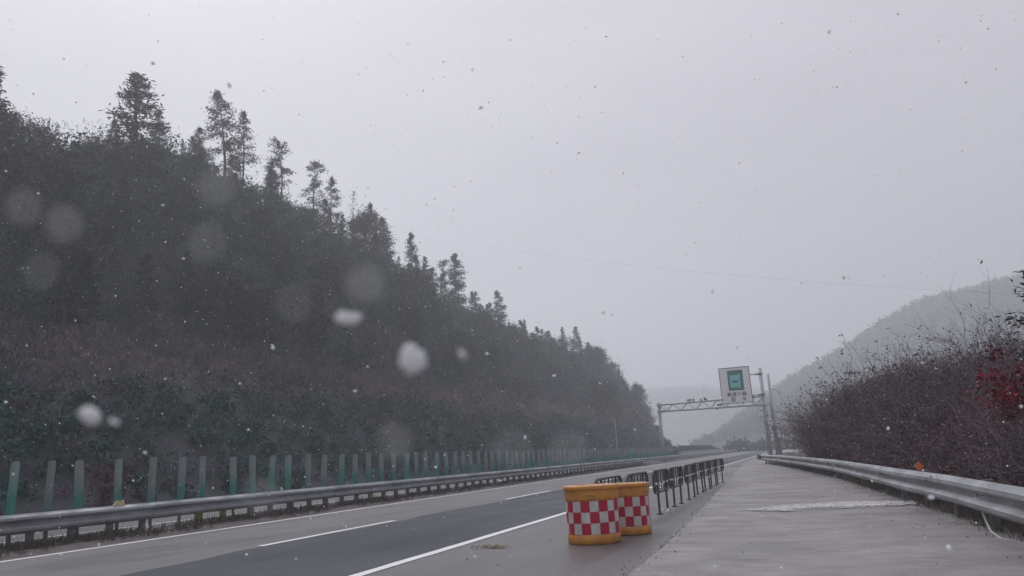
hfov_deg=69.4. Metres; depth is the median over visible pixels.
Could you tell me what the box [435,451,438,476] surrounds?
antiglare panel
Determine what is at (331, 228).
conifer
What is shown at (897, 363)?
bare shrub
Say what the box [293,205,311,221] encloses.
evergreen bush
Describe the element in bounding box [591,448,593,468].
antiglare panel
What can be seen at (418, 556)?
road marking solid
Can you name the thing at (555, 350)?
conifer
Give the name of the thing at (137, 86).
conifer
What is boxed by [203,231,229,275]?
conifer
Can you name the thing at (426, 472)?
antiglare panel
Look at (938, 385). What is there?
bare shrub
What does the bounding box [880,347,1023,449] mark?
bare shrub
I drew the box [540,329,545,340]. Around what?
conifer
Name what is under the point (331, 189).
conifer
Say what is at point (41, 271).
snowflake
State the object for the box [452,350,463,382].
conifer
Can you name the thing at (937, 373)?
bare shrub
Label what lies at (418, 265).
conifer
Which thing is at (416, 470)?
antiglare panel
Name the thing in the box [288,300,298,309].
snowflake
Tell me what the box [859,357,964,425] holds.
bare shrub
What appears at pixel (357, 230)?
conifer
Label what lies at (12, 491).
antiglare panel
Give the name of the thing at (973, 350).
bare shrub
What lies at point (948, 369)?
bare shrub
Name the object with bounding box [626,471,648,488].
barrier
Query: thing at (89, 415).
snowflake
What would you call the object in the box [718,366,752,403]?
road sign
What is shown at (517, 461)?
antiglare panel
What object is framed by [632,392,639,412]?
conifer
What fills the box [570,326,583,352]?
conifer
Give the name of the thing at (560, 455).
antiglare panel
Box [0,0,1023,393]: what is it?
sky
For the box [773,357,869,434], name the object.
leafy shrub
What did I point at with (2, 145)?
broadleaf tree
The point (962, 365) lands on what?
bare shrub
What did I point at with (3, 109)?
conifer
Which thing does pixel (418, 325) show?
conifer
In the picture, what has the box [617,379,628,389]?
broadleaf tree
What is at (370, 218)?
broadleaf tree
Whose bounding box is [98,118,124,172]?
conifer
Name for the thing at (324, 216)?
conifer
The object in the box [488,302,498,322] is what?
conifer
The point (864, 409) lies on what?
bare shrub
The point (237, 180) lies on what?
conifer
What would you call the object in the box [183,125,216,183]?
conifer
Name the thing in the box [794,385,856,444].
bare shrub
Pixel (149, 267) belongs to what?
conifer
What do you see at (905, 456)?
bare shrub
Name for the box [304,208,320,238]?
conifer
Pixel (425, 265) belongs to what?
conifer
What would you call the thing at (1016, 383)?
red leaved shrub
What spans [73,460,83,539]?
antiglare panel
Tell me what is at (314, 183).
conifer
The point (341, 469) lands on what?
antiglare panel
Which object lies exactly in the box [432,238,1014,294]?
overhead wire
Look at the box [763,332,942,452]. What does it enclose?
bare shrub
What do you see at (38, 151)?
broadleaf tree
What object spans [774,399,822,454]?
bare shrub
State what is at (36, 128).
evergreen bush
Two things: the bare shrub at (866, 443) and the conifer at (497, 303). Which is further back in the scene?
the conifer at (497, 303)
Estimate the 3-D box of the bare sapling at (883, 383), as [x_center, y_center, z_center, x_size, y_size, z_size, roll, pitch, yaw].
[12.996,3.431,24.491,3.368,4.536,5.837,8,-17,-40]
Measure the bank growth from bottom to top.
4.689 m
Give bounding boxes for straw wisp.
[471,544,510,547]
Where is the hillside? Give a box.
[0,142,659,515]
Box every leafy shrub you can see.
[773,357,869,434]
[781,389,837,453]
[800,358,911,459]
[809,343,938,424]
[811,371,910,446]
[854,346,989,420]
[896,333,1020,387]
[995,377,1023,413]
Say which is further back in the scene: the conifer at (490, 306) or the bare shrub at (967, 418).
the conifer at (490, 306)
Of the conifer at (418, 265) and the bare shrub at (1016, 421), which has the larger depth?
the conifer at (418, 265)
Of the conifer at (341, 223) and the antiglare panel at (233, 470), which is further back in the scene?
the conifer at (341, 223)
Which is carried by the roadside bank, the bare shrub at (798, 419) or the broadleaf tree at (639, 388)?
the bare shrub at (798, 419)
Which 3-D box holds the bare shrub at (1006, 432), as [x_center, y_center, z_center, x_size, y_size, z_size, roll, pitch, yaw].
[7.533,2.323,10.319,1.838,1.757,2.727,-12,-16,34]
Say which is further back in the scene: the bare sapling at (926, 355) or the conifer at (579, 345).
the conifer at (579, 345)
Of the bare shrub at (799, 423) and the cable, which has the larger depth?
the bare shrub at (799, 423)
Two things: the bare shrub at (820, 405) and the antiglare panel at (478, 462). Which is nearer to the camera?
the bare shrub at (820, 405)
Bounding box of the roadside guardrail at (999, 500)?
[757,454,1023,530]
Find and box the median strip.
[0,452,737,560]
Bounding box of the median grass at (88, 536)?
[0,463,649,558]
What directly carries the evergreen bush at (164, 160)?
on the hillside
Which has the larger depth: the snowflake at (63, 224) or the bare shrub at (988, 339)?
the bare shrub at (988, 339)
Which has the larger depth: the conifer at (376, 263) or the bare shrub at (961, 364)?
the conifer at (376, 263)
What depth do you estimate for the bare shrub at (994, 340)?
24.73 m
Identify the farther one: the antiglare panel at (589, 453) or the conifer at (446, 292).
the conifer at (446, 292)
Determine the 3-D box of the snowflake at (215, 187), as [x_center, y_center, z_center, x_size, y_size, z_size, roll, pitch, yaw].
[-0.046,-0.016,0.115,0.002,0.002,0.001,-3,-7,-1]
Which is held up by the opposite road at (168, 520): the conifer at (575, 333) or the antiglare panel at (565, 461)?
the antiglare panel at (565, 461)
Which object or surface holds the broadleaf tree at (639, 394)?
on the hillside
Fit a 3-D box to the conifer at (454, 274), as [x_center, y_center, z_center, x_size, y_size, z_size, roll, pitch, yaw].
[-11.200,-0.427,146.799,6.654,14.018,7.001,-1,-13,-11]
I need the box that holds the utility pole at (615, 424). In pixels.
[611,421,617,449]
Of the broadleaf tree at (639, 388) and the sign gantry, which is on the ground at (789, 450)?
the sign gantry
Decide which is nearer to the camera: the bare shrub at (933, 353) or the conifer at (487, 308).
the bare shrub at (933, 353)
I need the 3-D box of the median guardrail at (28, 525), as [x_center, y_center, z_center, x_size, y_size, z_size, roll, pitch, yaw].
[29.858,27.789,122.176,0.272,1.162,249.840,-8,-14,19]
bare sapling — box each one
[809,316,986,432]
[847,317,1011,391]
[901,324,1021,399]
[906,260,1021,381]
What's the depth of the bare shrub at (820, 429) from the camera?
31.45 m
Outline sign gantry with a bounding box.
[656,368,772,461]
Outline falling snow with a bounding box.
[0,0,1022,570]
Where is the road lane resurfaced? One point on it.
(345, 553)
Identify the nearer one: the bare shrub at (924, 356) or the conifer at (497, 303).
the bare shrub at (924, 356)
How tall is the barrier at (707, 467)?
0.921 m
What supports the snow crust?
on the concrete apron
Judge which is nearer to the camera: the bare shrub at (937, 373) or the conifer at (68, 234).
the bare shrub at (937, 373)
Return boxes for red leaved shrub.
[962,359,1023,432]
[975,345,1023,421]
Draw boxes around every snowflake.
[16,200,31,215]
[36,266,46,276]
[56,216,70,231]
[77,405,100,425]
[109,418,118,425]
[201,237,211,248]
[208,181,221,193]
[255,490,266,502]
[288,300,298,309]
[334,309,361,324]
[356,277,372,292]
[388,436,401,449]
[398,343,426,375]
[458,349,465,358]
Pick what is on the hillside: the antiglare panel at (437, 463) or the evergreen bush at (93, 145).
the evergreen bush at (93, 145)
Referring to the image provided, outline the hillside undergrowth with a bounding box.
[0,109,679,514]
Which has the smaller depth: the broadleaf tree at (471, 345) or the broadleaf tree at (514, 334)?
the broadleaf tree at (471, 345)
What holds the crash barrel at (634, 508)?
on the road at (533, 550)
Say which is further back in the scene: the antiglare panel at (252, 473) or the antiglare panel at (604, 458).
the antiglare panel at (604, 458)
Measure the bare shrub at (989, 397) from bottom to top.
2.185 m
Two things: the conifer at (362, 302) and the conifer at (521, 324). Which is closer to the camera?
the conifer at (362, 302)
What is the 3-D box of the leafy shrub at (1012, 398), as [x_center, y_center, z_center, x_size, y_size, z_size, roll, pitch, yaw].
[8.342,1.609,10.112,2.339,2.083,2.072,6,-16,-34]
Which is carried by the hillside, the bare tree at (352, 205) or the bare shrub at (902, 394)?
the bare tree at (352, 205)
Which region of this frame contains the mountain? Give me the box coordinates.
[708,278,1023,450]
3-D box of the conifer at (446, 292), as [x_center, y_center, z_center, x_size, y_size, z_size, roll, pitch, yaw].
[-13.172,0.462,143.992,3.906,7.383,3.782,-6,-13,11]
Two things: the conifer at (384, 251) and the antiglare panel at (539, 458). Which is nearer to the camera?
the antiglare panel at (539, 458)
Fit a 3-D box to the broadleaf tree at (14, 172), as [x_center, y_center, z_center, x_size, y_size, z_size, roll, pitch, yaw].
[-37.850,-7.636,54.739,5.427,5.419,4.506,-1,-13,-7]
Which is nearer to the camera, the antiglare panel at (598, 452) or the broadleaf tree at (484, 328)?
the antiglare panel at (598, 452)
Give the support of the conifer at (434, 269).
on the hillside
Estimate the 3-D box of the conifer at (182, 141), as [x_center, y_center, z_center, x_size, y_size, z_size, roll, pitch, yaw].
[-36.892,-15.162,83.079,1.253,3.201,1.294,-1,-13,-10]
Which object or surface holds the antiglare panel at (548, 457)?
on the opposite road at (168, 520)
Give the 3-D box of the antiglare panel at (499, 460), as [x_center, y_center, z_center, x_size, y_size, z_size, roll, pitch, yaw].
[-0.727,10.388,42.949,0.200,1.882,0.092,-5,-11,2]
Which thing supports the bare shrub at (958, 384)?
on the roadside bank
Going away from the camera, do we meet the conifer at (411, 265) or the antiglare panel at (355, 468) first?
the antiglare panel at (355, 468)
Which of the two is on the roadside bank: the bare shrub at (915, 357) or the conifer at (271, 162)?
the bare shrub at (915, 357)
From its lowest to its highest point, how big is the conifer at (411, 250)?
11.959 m
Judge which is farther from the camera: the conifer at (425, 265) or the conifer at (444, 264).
the conifer at (444, 264)
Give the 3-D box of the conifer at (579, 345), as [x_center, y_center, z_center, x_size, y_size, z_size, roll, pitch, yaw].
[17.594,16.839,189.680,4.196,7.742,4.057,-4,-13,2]
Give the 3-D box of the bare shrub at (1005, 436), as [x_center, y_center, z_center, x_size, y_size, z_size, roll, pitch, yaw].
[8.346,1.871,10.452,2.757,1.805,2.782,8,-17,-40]
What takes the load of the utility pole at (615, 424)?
on the ground at (789, 450)
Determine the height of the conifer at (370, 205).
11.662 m
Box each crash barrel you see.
[563,483,620,544]
[617,482,651,535]
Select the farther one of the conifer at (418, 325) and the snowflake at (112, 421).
the conifer at (418, 325)
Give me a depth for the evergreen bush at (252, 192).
91.50 m
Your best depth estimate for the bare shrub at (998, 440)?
11.51 m
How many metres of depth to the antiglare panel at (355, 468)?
28.89 m
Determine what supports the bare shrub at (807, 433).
on the roadside bank
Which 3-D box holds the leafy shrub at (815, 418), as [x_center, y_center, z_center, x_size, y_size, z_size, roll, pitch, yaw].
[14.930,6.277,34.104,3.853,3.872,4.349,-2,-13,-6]
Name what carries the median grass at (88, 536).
on the ground at (789, 450)
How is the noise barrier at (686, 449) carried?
on the opposite road at (168, 520)
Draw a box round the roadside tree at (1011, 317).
[995,270,1023,374]
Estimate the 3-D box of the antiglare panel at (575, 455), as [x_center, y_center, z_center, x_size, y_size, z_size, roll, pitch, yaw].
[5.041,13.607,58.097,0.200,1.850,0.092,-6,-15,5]
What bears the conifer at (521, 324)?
on the hillside
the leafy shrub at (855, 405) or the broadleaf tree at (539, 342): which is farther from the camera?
the broadleaf tree at (539, 342)
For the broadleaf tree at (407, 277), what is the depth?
116.18 m
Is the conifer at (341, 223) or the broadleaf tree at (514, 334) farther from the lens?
the broadleaf tree at (514, 334)
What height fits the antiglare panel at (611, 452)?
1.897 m
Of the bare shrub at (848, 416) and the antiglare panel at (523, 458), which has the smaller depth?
the bare shrub at (848, 416)
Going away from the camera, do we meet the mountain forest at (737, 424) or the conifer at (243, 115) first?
the conifer at (243, 115)
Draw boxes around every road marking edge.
[0,467,638,561]
[2,470,583,542]
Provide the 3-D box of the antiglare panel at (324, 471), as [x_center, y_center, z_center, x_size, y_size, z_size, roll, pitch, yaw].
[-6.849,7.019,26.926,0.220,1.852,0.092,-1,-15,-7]
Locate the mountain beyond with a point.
(683, 433)
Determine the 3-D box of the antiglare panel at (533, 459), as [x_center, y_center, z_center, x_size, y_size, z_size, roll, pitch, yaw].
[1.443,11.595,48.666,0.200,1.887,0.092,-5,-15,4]
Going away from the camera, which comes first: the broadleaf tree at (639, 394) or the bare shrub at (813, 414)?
the bare shrub at (813, 414)
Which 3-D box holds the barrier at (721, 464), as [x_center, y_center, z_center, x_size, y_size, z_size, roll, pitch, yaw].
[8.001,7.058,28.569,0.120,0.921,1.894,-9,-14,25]
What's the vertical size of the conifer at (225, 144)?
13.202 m
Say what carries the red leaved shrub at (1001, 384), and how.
on the roadside bank
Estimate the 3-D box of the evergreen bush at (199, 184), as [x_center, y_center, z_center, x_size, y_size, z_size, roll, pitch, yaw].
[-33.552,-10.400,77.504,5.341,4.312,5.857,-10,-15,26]
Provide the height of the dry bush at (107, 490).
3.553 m
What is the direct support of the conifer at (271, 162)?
on the hillside
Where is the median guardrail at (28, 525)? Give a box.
[0,450,736,547]
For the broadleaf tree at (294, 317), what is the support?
on the hillside
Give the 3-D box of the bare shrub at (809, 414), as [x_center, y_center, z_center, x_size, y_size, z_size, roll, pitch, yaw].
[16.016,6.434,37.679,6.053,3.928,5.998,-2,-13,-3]
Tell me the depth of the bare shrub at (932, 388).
20.52 m
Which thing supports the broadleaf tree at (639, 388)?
on the hillside
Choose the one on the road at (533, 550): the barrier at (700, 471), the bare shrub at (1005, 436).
the barrier at (700, 471)
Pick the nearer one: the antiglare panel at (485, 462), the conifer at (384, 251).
the antiglare panel at (485, 462)
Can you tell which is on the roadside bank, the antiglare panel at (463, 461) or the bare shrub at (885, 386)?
the bare shrub at (885, 386)
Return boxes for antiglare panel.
[5,461,19,548]
[42,460,55,539]
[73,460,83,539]
[113,459,122,531]
[147,457,156,528]
[176,457,186,522]
[199,456,205,516]
[230,457,236,517]
[249,455,255,511]
[268,455,275,491]
[284,455,291,507]
[305,454,310,487]
[321,455,326,503]
[338,454,344,484]
[353,454,357,497]
[366,453,370,482]
[379,454,383,496]
[391,452,395,480]
[404,453,408,494]
[414,452,418,491]
[423,452,428,477]
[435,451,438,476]
[444,452,448,486]
[453,452,456,485]
[461,451,465,485]
[468,451,472,483]
[476,451,480,482]
[484,451,487,482]
[490,451,494,483]
[497,450,500,470]
[505,451,508,480]
[511,453,513,478]
[515,451,518,478]
[521,450,524,468]
[527,450,530,476]
[531,450,535,477]
[537,449,540,475]
[542,449,545,475]
[547,449,549,466]
[551,449,554,474]
[556,449,558,473]
[559,449,562,472]
[563,451,566,472]
[574,449,577,463]
[578,449,580,470]
[582,449,584,462]
[585,449,587,469]
[588,449,590,469]
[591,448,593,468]
[597,449,599,468]
[600,448,602,467]
[603,448,605,460]
[610,448,612,466]
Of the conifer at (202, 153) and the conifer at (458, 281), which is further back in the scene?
the conifer at (458, 281)
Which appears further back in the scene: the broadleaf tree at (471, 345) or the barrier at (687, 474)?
the broadleaf tree at (471, 345)
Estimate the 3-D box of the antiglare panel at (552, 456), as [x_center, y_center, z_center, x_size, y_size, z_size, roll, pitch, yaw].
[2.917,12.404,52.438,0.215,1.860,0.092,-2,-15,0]
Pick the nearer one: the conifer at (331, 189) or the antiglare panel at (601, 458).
the antiglare panel at (601, 458)
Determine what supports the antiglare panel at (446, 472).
on the opposite road at (168, 520)
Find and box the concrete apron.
[626,458,1023,575]
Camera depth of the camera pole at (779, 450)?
95.94 m
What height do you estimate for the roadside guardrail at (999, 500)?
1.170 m
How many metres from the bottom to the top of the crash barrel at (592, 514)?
0.861 m
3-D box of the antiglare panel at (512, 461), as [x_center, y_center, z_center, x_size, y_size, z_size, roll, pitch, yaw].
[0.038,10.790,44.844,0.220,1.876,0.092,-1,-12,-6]
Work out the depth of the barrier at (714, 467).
26.61 m
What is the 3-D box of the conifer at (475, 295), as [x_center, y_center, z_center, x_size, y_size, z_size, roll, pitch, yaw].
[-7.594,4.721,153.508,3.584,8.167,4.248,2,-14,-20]
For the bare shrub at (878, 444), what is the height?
3.294 m
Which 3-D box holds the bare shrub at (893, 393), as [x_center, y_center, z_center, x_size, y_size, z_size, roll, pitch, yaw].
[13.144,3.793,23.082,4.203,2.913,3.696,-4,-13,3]
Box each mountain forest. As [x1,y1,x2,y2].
[632,384,767,426]
[688,272,1023,445]
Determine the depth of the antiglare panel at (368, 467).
29.76 m
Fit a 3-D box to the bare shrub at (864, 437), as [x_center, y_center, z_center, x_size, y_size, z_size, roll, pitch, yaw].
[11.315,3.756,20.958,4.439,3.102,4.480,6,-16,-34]
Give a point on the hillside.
(176, 441)
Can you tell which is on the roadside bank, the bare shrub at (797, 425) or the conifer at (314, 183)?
the bare shrub at (797, 425)
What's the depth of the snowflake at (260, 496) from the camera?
0.12 m
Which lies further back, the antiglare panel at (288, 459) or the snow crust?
the antiglare panel at (288, 459)
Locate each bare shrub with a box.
[752,341,892,443]
[753,395,828,447]
[754,384,842,457]
[762,390,840,452]
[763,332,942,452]
[768,396,823,455]
[768,399,829,453]
[770,403,831,458]
[772,381,860,460]
[773,382,834,453]
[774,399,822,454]
[776,372,864,453]
[783,413,817,456]
[785,413,850,461]
[787,403,835,457]
[789,368,979,486]
[794,366,918,461]
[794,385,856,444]
[800,351,912,450]
[808,362,991,467]
[810,381,878,431]
[810,397,893,472]
[818,363,880,394]
[819,366,932,430]
[819,373,934,466]
[822,346,955,432]
[836,383,989,477]
[845,370,929,438]
[847,322,1019,407]
[852,339,960,399]
[853,330,969,401]
[854,353,991,444]
[856,319,997,392]
[857,359,991,453]
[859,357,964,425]
[866,329,1019,379]
[866,330,1000,402]
[870,366,985,472]
[873,324,1023,438]
[874,333,978,390]
[875,346,1020,451]
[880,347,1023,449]
[885,341,967,368]
[885,345,1012,415]
[887,336,1023,397]
[891,329,1016,427]
[897,399,1003,475]
[899,359,1021,404]
[900,363,983,415]
[904,387,1023,459]
[914,298,1023,382]
[915,328,1023,378]
[916,308,1023,378]
[922,305,1023,374]
[924,371,1023,472]
[925,400,1023,503]
[926,406,1023,483]
[932,395,1023,486]
[937,398,1023,485]
[940,330,1009,368]
[951,352,1023,439]
[957,335,1020,373]
[962,398,1023,495]
[963,393,1022,484]
[969,399,1023,482]
[974,319,1023,357]
[984,416,1022,455]
[998,325,1023,373]
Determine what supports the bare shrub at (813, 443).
on the roadside bank
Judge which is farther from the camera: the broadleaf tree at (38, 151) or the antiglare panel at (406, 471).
the broadleaf tree at (38, 151)
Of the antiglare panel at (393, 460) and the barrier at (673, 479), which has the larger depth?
the antiglare panel at (393, 460)
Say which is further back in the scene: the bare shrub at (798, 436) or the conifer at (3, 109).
the conifer at (3, 109)
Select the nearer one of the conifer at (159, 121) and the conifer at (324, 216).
the conifer at (159, 121)
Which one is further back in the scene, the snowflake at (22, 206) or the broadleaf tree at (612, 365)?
the broadleaf tree at (612, 365)
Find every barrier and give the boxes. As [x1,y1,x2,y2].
[594,475,621,483]
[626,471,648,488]
[652,468,670,514]
[668,466,683,506]
[679,445,721,457]
[683,463,696,499]
[694,462,703,493]
[701,460,711,490]
[709,459,717,486]
[716,458,723,483]
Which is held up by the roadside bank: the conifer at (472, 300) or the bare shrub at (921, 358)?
the bare shrub at (921, 358)
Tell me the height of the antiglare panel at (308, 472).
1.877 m
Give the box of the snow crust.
[734,500,921,510]
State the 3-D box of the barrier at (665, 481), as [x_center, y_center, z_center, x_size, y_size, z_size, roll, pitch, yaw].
[3.311,4.470,16.319,0.120,0.921,1.894,-8,-14,20]
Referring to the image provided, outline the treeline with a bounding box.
[722,434,805,452]
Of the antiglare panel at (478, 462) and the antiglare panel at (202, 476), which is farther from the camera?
the antiglare panel at (478, 462)
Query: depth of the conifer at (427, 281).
130.47 m
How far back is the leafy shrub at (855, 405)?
27.20 m
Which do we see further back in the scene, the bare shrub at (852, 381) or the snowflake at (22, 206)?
the bare shrub at (852, 381)
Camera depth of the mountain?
469.36 m
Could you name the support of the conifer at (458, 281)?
on the hillside
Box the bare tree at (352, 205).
[348,190,356,231]
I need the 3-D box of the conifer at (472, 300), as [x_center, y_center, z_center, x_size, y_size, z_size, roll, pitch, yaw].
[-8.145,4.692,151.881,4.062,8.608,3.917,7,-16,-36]
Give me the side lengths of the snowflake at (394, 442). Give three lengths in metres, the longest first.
0.002 x 0.002 x 0.001 m
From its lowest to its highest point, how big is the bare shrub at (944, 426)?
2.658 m
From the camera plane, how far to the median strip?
20.05 m
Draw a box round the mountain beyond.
[641,388,757,445]
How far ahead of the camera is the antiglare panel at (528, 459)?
47.72 m
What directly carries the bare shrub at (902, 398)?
on the roadside bank
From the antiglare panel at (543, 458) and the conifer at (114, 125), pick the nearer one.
the antiglare panel at (543, 458)
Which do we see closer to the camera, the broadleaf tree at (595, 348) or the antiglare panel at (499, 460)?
the antiglare panel at (499, 460)
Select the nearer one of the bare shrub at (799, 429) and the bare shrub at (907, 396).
the bare shrub at (907, 396)
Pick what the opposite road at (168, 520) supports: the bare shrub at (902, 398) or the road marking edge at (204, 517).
the road marking edge at (204, 517)
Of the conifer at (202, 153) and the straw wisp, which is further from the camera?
the conifer at (202, 153)
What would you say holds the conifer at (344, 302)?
on the hillside
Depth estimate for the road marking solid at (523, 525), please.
15.74 m
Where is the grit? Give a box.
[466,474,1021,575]
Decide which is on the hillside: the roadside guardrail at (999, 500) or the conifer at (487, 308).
the conifer at (487, 308)
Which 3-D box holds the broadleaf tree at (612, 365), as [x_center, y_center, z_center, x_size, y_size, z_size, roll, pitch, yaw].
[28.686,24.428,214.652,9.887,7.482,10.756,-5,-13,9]
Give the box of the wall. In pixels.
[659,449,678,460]
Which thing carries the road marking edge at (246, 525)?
on the road at (533, 550)
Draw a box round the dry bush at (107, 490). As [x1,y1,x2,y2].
[83,444,147,507]
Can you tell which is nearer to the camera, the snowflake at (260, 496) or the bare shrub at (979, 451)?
the snowflake at (260, 496)
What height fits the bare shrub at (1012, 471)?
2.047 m
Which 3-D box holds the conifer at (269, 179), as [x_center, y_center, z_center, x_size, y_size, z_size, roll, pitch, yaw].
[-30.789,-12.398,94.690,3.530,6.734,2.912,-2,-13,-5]
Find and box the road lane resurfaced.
[119,450,772,575]
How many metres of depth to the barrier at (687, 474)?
20.33 m
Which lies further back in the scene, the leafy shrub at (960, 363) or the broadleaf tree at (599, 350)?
the broadleaf tree at (599, 350)
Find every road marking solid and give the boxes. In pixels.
[350,531,507,575]
[502,452,767,530]
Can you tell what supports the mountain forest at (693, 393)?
on the mountain beyond
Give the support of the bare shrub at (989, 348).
on the roadside bank
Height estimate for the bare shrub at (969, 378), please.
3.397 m
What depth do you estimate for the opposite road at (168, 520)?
25.54 m
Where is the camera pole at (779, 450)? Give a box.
[767,374,782,454]
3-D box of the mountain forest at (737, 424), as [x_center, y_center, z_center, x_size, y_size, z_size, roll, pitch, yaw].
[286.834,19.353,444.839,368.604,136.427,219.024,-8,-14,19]
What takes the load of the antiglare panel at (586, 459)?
on the opposite road at (168, 520)
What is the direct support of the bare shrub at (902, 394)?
on the roadside bank
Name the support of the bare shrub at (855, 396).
on the roadside bank
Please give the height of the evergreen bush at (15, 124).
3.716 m
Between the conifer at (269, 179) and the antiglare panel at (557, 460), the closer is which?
the antiglare panel at (557, 460)
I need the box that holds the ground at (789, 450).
[768,449,800,454]
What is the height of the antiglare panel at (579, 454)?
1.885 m
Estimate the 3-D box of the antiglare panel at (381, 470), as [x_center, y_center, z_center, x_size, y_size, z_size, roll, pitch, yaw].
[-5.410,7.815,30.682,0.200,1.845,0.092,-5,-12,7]
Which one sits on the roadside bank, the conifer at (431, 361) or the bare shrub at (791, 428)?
the bare shrub at (791, 428)
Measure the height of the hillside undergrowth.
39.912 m
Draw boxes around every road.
[0,450,774,575]
[0,452,733,551]
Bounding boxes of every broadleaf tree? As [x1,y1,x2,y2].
[0,100,118,222]
[0,143,22,225]
[0,149,39,215]
[0,174,89,274]
[270,282,352,347]
[320,247,374,308]
[344,204,396,267]
[386,260,446,312]
[432,328,483,367]
[448,333,481,368]
[464,309,508,345]
[504,321,524,355]
[514,332,550,362]
[545,334,584,357]
[575,344,612,362]
[584,346,617,364]
[605,361,627,376]
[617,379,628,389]
[631,382,647,402]
[631,390,644,402]
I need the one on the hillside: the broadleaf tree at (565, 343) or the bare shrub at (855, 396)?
the broadleaf tree at (565, 343)
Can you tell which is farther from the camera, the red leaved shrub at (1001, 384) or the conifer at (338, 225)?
the conifer at (338, 225)
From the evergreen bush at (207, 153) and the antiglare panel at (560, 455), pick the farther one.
the evergreen bush at (207, 153)
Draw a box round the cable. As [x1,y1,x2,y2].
[981,512,1022,542]
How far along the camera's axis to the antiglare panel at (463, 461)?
38.30 m
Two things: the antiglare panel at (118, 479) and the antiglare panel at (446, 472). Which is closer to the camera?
the antiglare panel at (118, 479)
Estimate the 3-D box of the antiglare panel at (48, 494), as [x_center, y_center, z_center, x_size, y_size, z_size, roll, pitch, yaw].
[-10.640,4.912,16.969,0.220,1.856,0.092,-5,-13,7]
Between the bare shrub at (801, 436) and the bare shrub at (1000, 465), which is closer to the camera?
the bare shrub at (1000, 465)
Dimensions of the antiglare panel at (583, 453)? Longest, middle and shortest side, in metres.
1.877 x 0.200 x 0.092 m
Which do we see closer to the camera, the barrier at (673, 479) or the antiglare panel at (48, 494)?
the antiglare panel at (48, 494)
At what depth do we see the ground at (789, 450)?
157.42 m
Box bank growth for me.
[804,355,1023,525]
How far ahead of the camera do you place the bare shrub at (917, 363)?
26.27 m
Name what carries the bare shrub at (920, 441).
on the roadside bank
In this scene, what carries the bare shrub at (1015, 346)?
on the roadside bank
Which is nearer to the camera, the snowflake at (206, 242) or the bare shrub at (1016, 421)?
the snowflake at (206, 242)
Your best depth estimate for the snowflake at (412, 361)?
0.41 m
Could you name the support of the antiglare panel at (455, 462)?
on the opposite road at (168, 520)
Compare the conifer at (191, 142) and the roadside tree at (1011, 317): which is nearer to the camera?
the roadside tree at (1011, 317)
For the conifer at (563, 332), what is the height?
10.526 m
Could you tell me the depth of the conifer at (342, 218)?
112.49 m
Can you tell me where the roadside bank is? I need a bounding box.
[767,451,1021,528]
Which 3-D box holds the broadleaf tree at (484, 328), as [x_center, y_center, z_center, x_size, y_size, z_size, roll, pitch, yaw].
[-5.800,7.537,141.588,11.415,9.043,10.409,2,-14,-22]
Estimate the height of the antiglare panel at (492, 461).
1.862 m
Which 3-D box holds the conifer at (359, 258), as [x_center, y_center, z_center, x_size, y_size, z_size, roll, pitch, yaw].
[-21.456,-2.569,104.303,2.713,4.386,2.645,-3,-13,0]
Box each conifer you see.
[0,66,35,166]
[35,227,96,334]
[83,71,185,189]
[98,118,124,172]
[123,251,164,321]
[137,137,151,176]
[147,110,171,150]
[179,140,185,159]
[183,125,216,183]
[186,135,197,157]
[197,138,209,178]
[202,89,245,185]
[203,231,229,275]
[220,152,250,209]
[226,154,241,187]
[228,109,264,185]
[259,166,283,204]
[261,160,280,189]
[264,136,296,202]
[267,160,280,198]
[298,160,328,233]
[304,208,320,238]
[311,198,335,249]
[317,176,344,232]
[325,212,338,242]
[330,212,348,247]
[338,214,348,240]
[338,222,347,245]
[340,290,350,312]
[348,218,367,249]
[352,278,367,312]
[354,255,363,280]
[367,202,387,252]
[367,233,382,273]
[376,216,404,276]
[382,240,394,267]
[402,324,425,351]
[403,262,414,278]
[404,232,423,279]
[411,319,428,356]
[413,258,421,286]
[420,256,431,295]
[421,268,439,301]
[427,350,434,371]
[429,267,438,289]
[436,259,449,297]
[438,275,451,302]
[441,253,470,307]
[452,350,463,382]
[453,279,464,303]
[464,290,479,316]
[469,291,479,313]
[485,304,491,318]
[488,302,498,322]
[492,289,510,330]
[518,320,527,337]
[533,326,544,351]
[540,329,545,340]
[548,338,556,355]
[552,338,559,356]
[560,327,564,344]
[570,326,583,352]
[577,339,585,358]
[585,346,596,372]
[594,347,604,369]
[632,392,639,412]
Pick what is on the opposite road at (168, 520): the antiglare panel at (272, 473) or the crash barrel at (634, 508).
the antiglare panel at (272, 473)
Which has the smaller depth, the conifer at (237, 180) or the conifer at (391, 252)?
the conifer at (237, 180)
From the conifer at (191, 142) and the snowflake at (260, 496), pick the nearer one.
the snowflake at (260, 496)
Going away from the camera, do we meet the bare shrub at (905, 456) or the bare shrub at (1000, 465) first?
the bare shrub at (1000, 465)
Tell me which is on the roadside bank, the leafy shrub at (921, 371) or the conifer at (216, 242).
the leafy shrub at (921, 371)
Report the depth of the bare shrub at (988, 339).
25.78 m
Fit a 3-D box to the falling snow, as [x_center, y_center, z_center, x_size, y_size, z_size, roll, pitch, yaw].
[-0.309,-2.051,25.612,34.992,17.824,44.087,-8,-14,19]
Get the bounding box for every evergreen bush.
[2,107,27,142]
[16,112,65,162]
[56,142,101,170]
[75,133,118,166]
[144,140,174,177]
[165,172,217,205]
[203,148,220,168]
[246,183,261,202]
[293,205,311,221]

